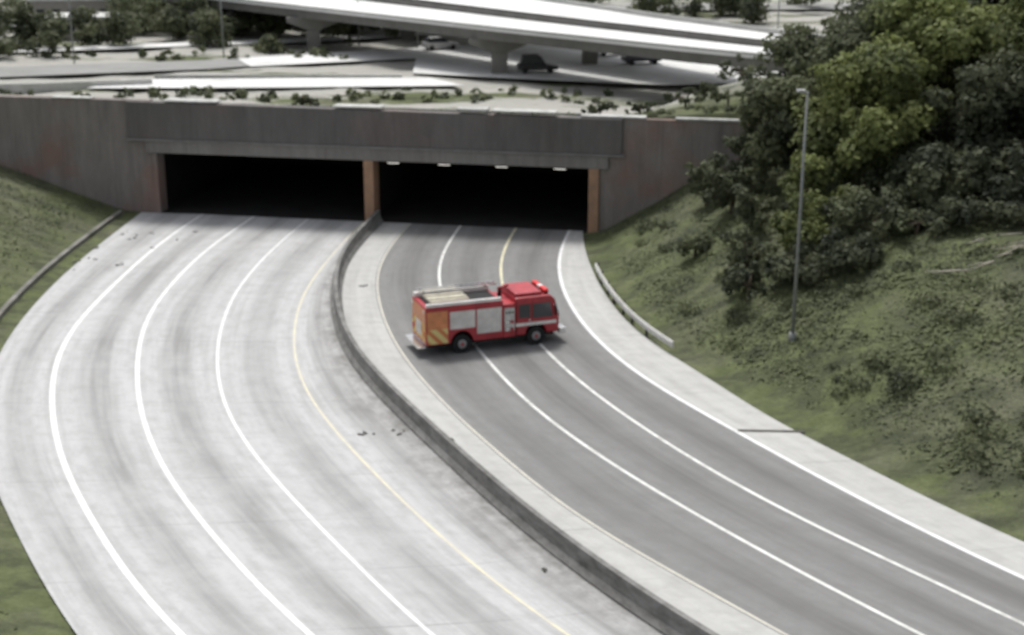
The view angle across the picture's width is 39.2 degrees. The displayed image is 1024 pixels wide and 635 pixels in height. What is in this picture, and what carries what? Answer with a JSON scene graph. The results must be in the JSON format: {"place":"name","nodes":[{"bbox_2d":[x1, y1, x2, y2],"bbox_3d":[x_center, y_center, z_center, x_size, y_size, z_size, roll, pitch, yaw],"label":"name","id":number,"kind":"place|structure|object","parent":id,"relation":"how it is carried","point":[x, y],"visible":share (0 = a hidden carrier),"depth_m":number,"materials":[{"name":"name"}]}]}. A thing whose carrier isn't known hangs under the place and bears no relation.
{"place":"outdoors","nodes":[
{"label":"outdoors","id":0,"kind":"place"},
{"bbox_2d":[0,3,859,88],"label":"background roads","id":1,"kind":"structure","parent":0,"point":[466,60],"depth_m":164.07,"materials":[{"name":"grey concrete"}]},
{"bbox_2d":[0,212,1023,634],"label":"highway road","id":2,"kind":"structure","parent":0,"point":[192,406],"depth_m":58.72,"materials":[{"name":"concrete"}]},
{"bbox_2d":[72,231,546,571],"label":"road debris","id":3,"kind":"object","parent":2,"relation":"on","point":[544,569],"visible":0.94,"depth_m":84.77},
{"bbox_2d":[405,280,565,352],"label":"fire engine","id":4,"kind":"object","parent":2,"relation":"on","point":[460,318],"visible":1,"depth_m":73.29,"materials":[{"name":"red metal"}]},
{"bbox_2d":[416,317,421,335],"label":"rear door","id":5,"kind":"structure","parent":4,"relation":"in","point":[418,323],"depth_m":73.00,"materials":[{"name":"silver metal"}]},
{"bbox_2d":[427,311,447,330],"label":"locker door","id":6,"kind":"structure","parent":4,"relation":"in","point":[435,320],"depth_m":72.01,"materials":[{"name":"orange paint"}]},
{"bbox_2d":[519,304,530,318],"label":"rear door window","id":7,"kind":"structure","parent":4,"relation":"in","point":[524,310],"depth_m":73.54,"materials":[{"name":"black glass"}]},
{"bbox_2d":[533,302,552,317],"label":"front door window","id":8,"kind":"structure","parent":4,"relation":"in","point":[544,309],"depth_m":73.86,"materials":[{"name":"black glass"}]},
{"bbox_2d":[738,429,804,432],"bbox_3d":[11.350,4.970,62.930,2.900,0.020,0.260,1,17,3],"label":"drainage grate","id":9,"kind":"object","parent":2,"relation":"on","point":[783,431],"visible":1,"depth_m":62.87,"materials":[{"name":"grey metal"}]},
{"bbox_2d":[0,0,1023,634],"bbox_3d":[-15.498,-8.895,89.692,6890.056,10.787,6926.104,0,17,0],"label":"ground","id":10,"kind":"structure","parent":0,"point":[28,602],"depth_m":71.81,"materials":[{"name":"green plant"}]},
{"bbox_2d":[0,164,110,634],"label":"weeds ground cover","id":11,"kind":"object","parent":10,"relation":"on","point":[25,248],"visible":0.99,"depth_m":96.56,"materials":[{"name":"green plant"}]},
{"bbox_2d":[0,210,122,319],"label":"concrete kerb","id":12,"kind":"structure","parent":10,"relation":"on","point":[25,287],"depth_m":88.90,"materials":[{"name":"grey concrete"}]},
{"bbox_2d":[68,0,74,62],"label":"utility pole","id":13,"kind":"object","parent":10,"relation":"on","point":[71,32],"visible":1,"depth_m":169.65,"materials":[{"name":"metal"}]},
{"bbox_2d":[30,0,118,16],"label":"walls","id":14,"kind":"structure","parent":10,"relation":"on","point":[62,6],"depth_m":213.84,"materials":[{"name":"grey concrete"}]},
{"bbox_2d":[36,9,43,14],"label":"window","id":15,"kind":"structure","parent":14,"relation":"attached to","point":[39,10],"depth_m":213.66,"materials":[{"name":"black glass"}]},
{"bbox_2d":[27,0,106,0],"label":"roof","id":16,"kind":"structure","parent":14,"relation":"on","point":[66,0],"depth_m":213.33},
{"bbox_2d":[0,79,151,92],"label":"wall","id":17,"kind":"structure","parent":10,"relation":"on","point":[44,87],"depth_m":149.19,"materials":[{"name":"grey concrete"}]},
{"bbox_2d":[63,20,109,40],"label":"walls","id":18,"kind":"structure","parent":10,"relation":"on","point":[68,36],"depth_m":192.37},
{"bbox_2d":[47,12,118,19],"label":"roof","id":19,"kind":"structure","parent":18,"relation":"on","point":[100,15],"depth_m":193.37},
{"bbox_2d":[187,15,251,34],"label":"walls","id":20,"kind":"structure","parent":10,"relation":"on","point":[246,32],"depth_m":200.70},
{"bbox_2d":[182,9,241,15],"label":"roof","id":21,"kind":"structure","parent":20,"relation":"on","point":[226,11],"depth_m":200.92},
{"bbox_2d":[220,0,224,57],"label":"utility pole","id":22,"kind":"object","parent":10,"relation":"on","point":[222,30],"visible":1,"depth_m":173.47,"materials":[{"name":"metal"}]},
{"bbox_2d":[154,75,401,78],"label":"wall","id":23,"kind":"structure","parent":10,"relation":"on","point":[256,76],"depth_m":156.58,"materials":[{"name":"grey concrete"}]},
{"bbox_2d":[291,96,319,105],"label":"shrub","id":24,"kind":"object","parent":10,"relation":"on","point":[302,100],"visible":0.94,"depth_m":101.17,"materials":[{"name":"green plant"}]},
{"bbox_2d":[286,17,337,51],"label":"bridge pier","id":25,"kind":"structure","parent":10,"relation":"on","point":[313,27],"depth_m":180.30,"materials":[{"name":"concrete"}]},
{"bbox_2d":[357,0,359,44],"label":"utility pole","id":26,"kind":"object","parent":10,"relation":"on","point":[358,34],"visible":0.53,"depth_m":187.56,"materials":[{"name":"metal"}]},
{"bbox_2d":[0,95,765,232],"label":"tunnel portal","id":27,"kind":"object","parent":10,"relation":"on","point":[192,156],"visible":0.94,"depth_m":101.20,"materials":[{"name":"grey concrete"}]},
{"bbox_2d":[272,103,746,117],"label":"ivy on portal roof","id":28,"kind":"object","parent":27,"relation":"on","point":[656,113],"visible":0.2,"depth_m":96.74,"materials":[{"name":"green plant"}]},
{"bbox_2d":[401,30,414,40],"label":"bridge pier","id":29,"kind":"structure","parent":10,"relation":"on","point":[407,35],"depth_m":192.94,"materials":[{"name":"concrete"}]},
{"bbox_2d":[0,0,821,103],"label":"distant tree line","id":30,"kind":"object","parent":10,"relation":"on","point":[134,17],"visible":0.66,"depth_m":183.99,"materials":[{"name":"green plant"}]},
{"bbox_2d":[421,36,458,49],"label":"parked car","id":31,"kind":"object","parent":10,"relation":"on","point":[431,42],"visible":1,"depth_m":179.05,"materials":[{"name":"paint"}]},
{"bbox_2d":[162,0,824,71],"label":"highway overpass","id":32,"kind":"object","parent":10,"relation":"on","point":[575,25],"visible":0.69,"depth_m":159.84,"materials":[{"name":"concrete"}]},
{"bbox_2d":[469,38,526,73],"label":"bridge pier","id":33,"kind":"structure","parent":10,"relation":"on","point":[498,50],"depth_m":157.88,"materials":[{"name":"concrete"}]},
{"bbox_2d":[330,210,718,634],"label":"median barrier","id":34,"kind":"object","parent":10,"relation":"on","point":[645,605],"visible":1,"depth_m":55.07,"materials":[{"name":"concrete"}]},
{"bbox_2d":[516,54,557,73],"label":"parked car","id":35,"kind":"object","parent":10,"relation":"on","point":[527,63],"visible":1,"depth_m":158.53,"materials":[{"name":"paint"}]},
{"bbox_2d":[582,51,597,63],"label":"bridge pier","id":36,"kind":"structure","parent":10,"relation":"on","point":[589,57],"depth_m":166.06,"materials":[{"name":"concrete"}]},
{"bbox_2d":[580,101,618,113],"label":"shrub","id":37,"kind":"object","parent":10,"relation":"on","point":[591,109],"visible":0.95,"depth_m":97.17,"materials":[{"name":"green plant"}]},
{"bbox_2d":[594,263,673,347],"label":"guardrail","id":38,"kind":"object","parent":10,"relation":"on","point":[643,323],"visible":1,"depth_m":77.93,"materials":[{"name":"grey metal"}]},
{"bbox_2d":[624,101,656,113],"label":"shrub","id":39,"kind":"object","parent":10,"relation":"on","point":[637,107],"visible":0.97,"depth_m":99.59,"materials":[{"name":"green plant"}]},
{"bbox_2d":[621,55,661,64],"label":"parked car","id":40,"kind":"object","parent":10,"relation":"on","point":[630,60],"visible":0.46,"depth_m":165.70,"materials":[{"name":"paint"}]},
{"bbox_2d":[661,86,705,107],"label":"shrub","id":41,"kind":"object","parent":10,"relation":"on","point":[668,96],"visible":1,"depth_m":100.55,"materials":[{"name":"green plant"}]},
{"bbox_2d":[674,231,716,256],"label":"shrub","id":42,"kind":"object","parent":10,"relation":"on","point":[694,243],"visible":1,"depth_m":82.08,"materials":[{"name":"green plant"}]},
{"bbox_2d":[693,81,711,99],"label":"shrub","id":43,"kind":"object","parent":10,"relation":"on","point":[705,86],"visible":0.64,"depth_m":105.11,"materials":[{"name":"green plant"}]},
{"bbox_2d":[683,160,735,205],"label":"shrub","id":44,"kind":"object","parent":10,"relation":"on","point":[701,184],"visible":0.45,"depth_m":89.33,"materials":[{"name":"green plant"}]},
{"bbox_2d":[708,84,743,105],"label":"shrub","id":45,"kind":"object","parent":10,"relation":"on","point":[714,94],"visible":0.96,"depth_m":98.11,"materials":[{"name":"green plant"}]},
{"bbox_2d":[699,151,769,213],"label":"shrub","id":46,"kind":"object","parent":10,"relation":"on","point":[721,198],"visible":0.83,"depth_m":85.19,"materials":[{"name":"green plant"}]},
{"bbox_2d":[715,51,763,80],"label":"shrub","id":47,"kind":"object","parent":10,"relation":"on","point":[742,71],"visible":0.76,"depth_m":108.20,"materials":[{"name":"green plant"}]},
{"bbox_2d":[720,259,776,301],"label":"shrub","id":48,"kind":"object","parent":10,"relation":"on","point":[739,278],"visible":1,"depth_m":74.19,"materials":[{"name":"green plant"}]},
{"bbox_2d":[718,226,779,267],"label":"shrub","id":49,"kind":"object","parent":10,"relation":"on","point":[746,254],"visible":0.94,"depth_m":77.12,"materials":[{"name":"green plant"}]},
{"bbox_2d":[721,119,777,179],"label":"shrub","id":50,"kind":"object","parent":10,"relation":"on","point":[733,141],"visible":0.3,"depth_m":89.12,"materials":[{"name":"green plant"}]},
{"bbox_2d":[737,63,776,88],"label":"shrub","id":51,"kind":"object","parent":10,"relation":"on","point":[761,69],"visible":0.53,"depth_m":100.73,"materials":[{"name":"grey plant"}]},
{"bbox_2d":[730,183,796,228],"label":"shrub","id":52,"kind":"object","parent":10,"relation":"on","point":[753,211],"visible":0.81,"depth_m":80.52,"materials":[{"name":"green plant"}]},
{"bbox_2d":[777,0,779,28],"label":"utility pole","id":53,"kind":"object","parent":10,"relation":"on","point":[778,14],"visible":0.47,"depth_m":167.01,"materials":[{"name":"metal"}]},
{"bbox_2d":[735,54,855,173],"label":"deciduous tree","id":54,"kind":"object","parent":10,"relation":"on","point":[768,99],"visible":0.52,"depth_m":84.93,"materials":[{"name":"green plant"}]},
{"bbox_2d":[757,237,836,286],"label":"shrub","id":55,"kind":"object","parent":10,"relation":"on","point":[809,272],"visible":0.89,"depth_m":73.12,"materials":[{"name":"green plant"}]},
{"bbox_2d":[788,89,808,341],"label":"street lamp","id":56,"kind":"object","parent":10,"relation":"on","point":[792,335],"visible":1,"depth_m":68.02,"materials":[{"name":"metal"}]},
{"bbox_2d":[769,189,830,254],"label":"shrub","id":57,"kind":"object","parent":10,"relation":"on","point":[813,227],"visible":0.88,"depth_m":75.57,"materials":[{"name":"green plant"}]},
{"bbox_2d":[758,13,858,97],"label":"deciduous tree","id":58,"kind":"object","parent":10,"relation":"on","point":[802,41],"visible":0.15,"depth_m":90.84,"materials":[{"name":"green plant"}]},
{"bbox_2d":[605,144,1023,518],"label":"ivy ground cover","id":59,"kind":"object","parent":10,"relation":"on","point":[869,278],"visible":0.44,"depth_m":69.32,"materials":[{"name":"green plant"}]},
{"bbox_2d":[777,149,853,223],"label":"shrub","id":60,"kind":"object","parent":10,"relation":"on","point":[817,172],"visible":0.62,"depth_m":78.88,"materials":[{"name":"green plant"}]},
{"bbox_2d":[633,145,1023,476],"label":"bramble patches","id":61,"kind":"object","parent":10,"relation":"on","point":[933,349],"visible":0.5,"depth_m":64.94,"materials":[{"name":"green plant"}]},
{"bbox_2d":[814,226,884,269],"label":"shrub","id":62,"kind":"object","parent":10,"relation":"on","point":[848,253],"visible":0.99,"depth_m":71.70,"materials":[{"name":"green plant"}]},
{"bbox_2d":[816,183,914,246],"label":"shrub","id":63,"kind":"object","parent":10,"relation":"on","point":[851,221],"visible":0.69,"depth_m":74.23,"materials":[{"name":"green plant"}]},
{"bbox_2d":[787,30,953,183],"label":"deciduous tree","id":64,"kind":"object","parent":10,"relation":"on","point":[878,83],"visible":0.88,"depth_m":78.88,"materials":[{"name":"green plant"}]},
{"bbox_2d":[804,0,958,85],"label":"deciduous tree","id":65,"kind":"object","parent":10,"relation":"on","point":[845,39],"visible":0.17,"depth_m":86.40,"materials":[{"name":"green plant"}]},
{"bbox_2d":[872,202,952,237],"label":"shrub","id":66,"kind":"object","parent":10,"relation":"on","point":[898,223],"visible":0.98,"depth_m":72.63,"materials":[{"name":"green plant"}]},
{"bbox_2d":[833,0,993,76],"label":"deciduous tree","id":67,"kind":"object","parent":10,"relation":"on","point":[855,6],"visible":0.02,"depth_m":93.95,"materials":[{"name":"green plant"}]},
{"bbox_2d":[855,135,1005,210],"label":"deciduous tree","id":68,"kind":"object","parent":10,"relation":"on","point":[920,174],"visible":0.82,"depth_m":74.86,"materials":[{"name":"green plant"}]},
{"bbox_2d":[858,0,1018,148],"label":"deciduous tree","id":69,"kind":"object","parent":10,"relation":"on","point":[939,32],"visible":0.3,"depth_m":80.68,"materials":[{"name":"green plant"}]},
{"bbox_2d":[919,43,1023,168],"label":"deciduous tree","id":70,"kind":"object","parent":10,"relation":"on","point":[981,116],"visible":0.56,"depth_m":76.22,"materials":[{"name":"green plant"}]},
{"bbox_2d":[925,233,1023,272],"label":"fallen branches","id":71,"kind":"object","parent":10,"relation":"on","point":[1005,253],"visible":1,"depth_m":67.97,"materials":[{"name":"brown wood"}]},
{"bbox_2d":[931,191,1023,228],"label":"shrub","id":72,"kind":"object","parent":10,"relation":"on","point":[967,210],"visible":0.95,"depth_m":71.20,"materials":[{"name":"green plant"}]},
{"bbox_2d":[952,136,1023,205],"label":"deciduous tree","id":73,"kind":"object","parent":10,"relation":"on","point":[1006,182],"visible":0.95,"depth_m":73.06,"materials":[{"name":"green plant"}]},
{"bbox_2d":[970,0,1023,80],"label":"deciduous tree","id":74,"kind":"object","parent":10,"relation":"on","point":[1013,18],"visible":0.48,"depth_m":79.58,"materials":[{"name":"green plant"}]},
{"bbox_2d":[984,0,1019,8],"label":"deciduous tree","id":75,"kind":"object","parent":10,"relation":"on","point":[995,2],"visible":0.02,"depth_m":90.20,"materials":[{"name":"green plant"}]},
{"bbox_2d":[1007,66,1023,120],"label":"deciduous tree","id":76,"kind":"object","parent":10,"relation":"on","point":[1020,111],"visible":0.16,"depth_m":75.80,"materials":[{"name":"green plant"}]}
]}

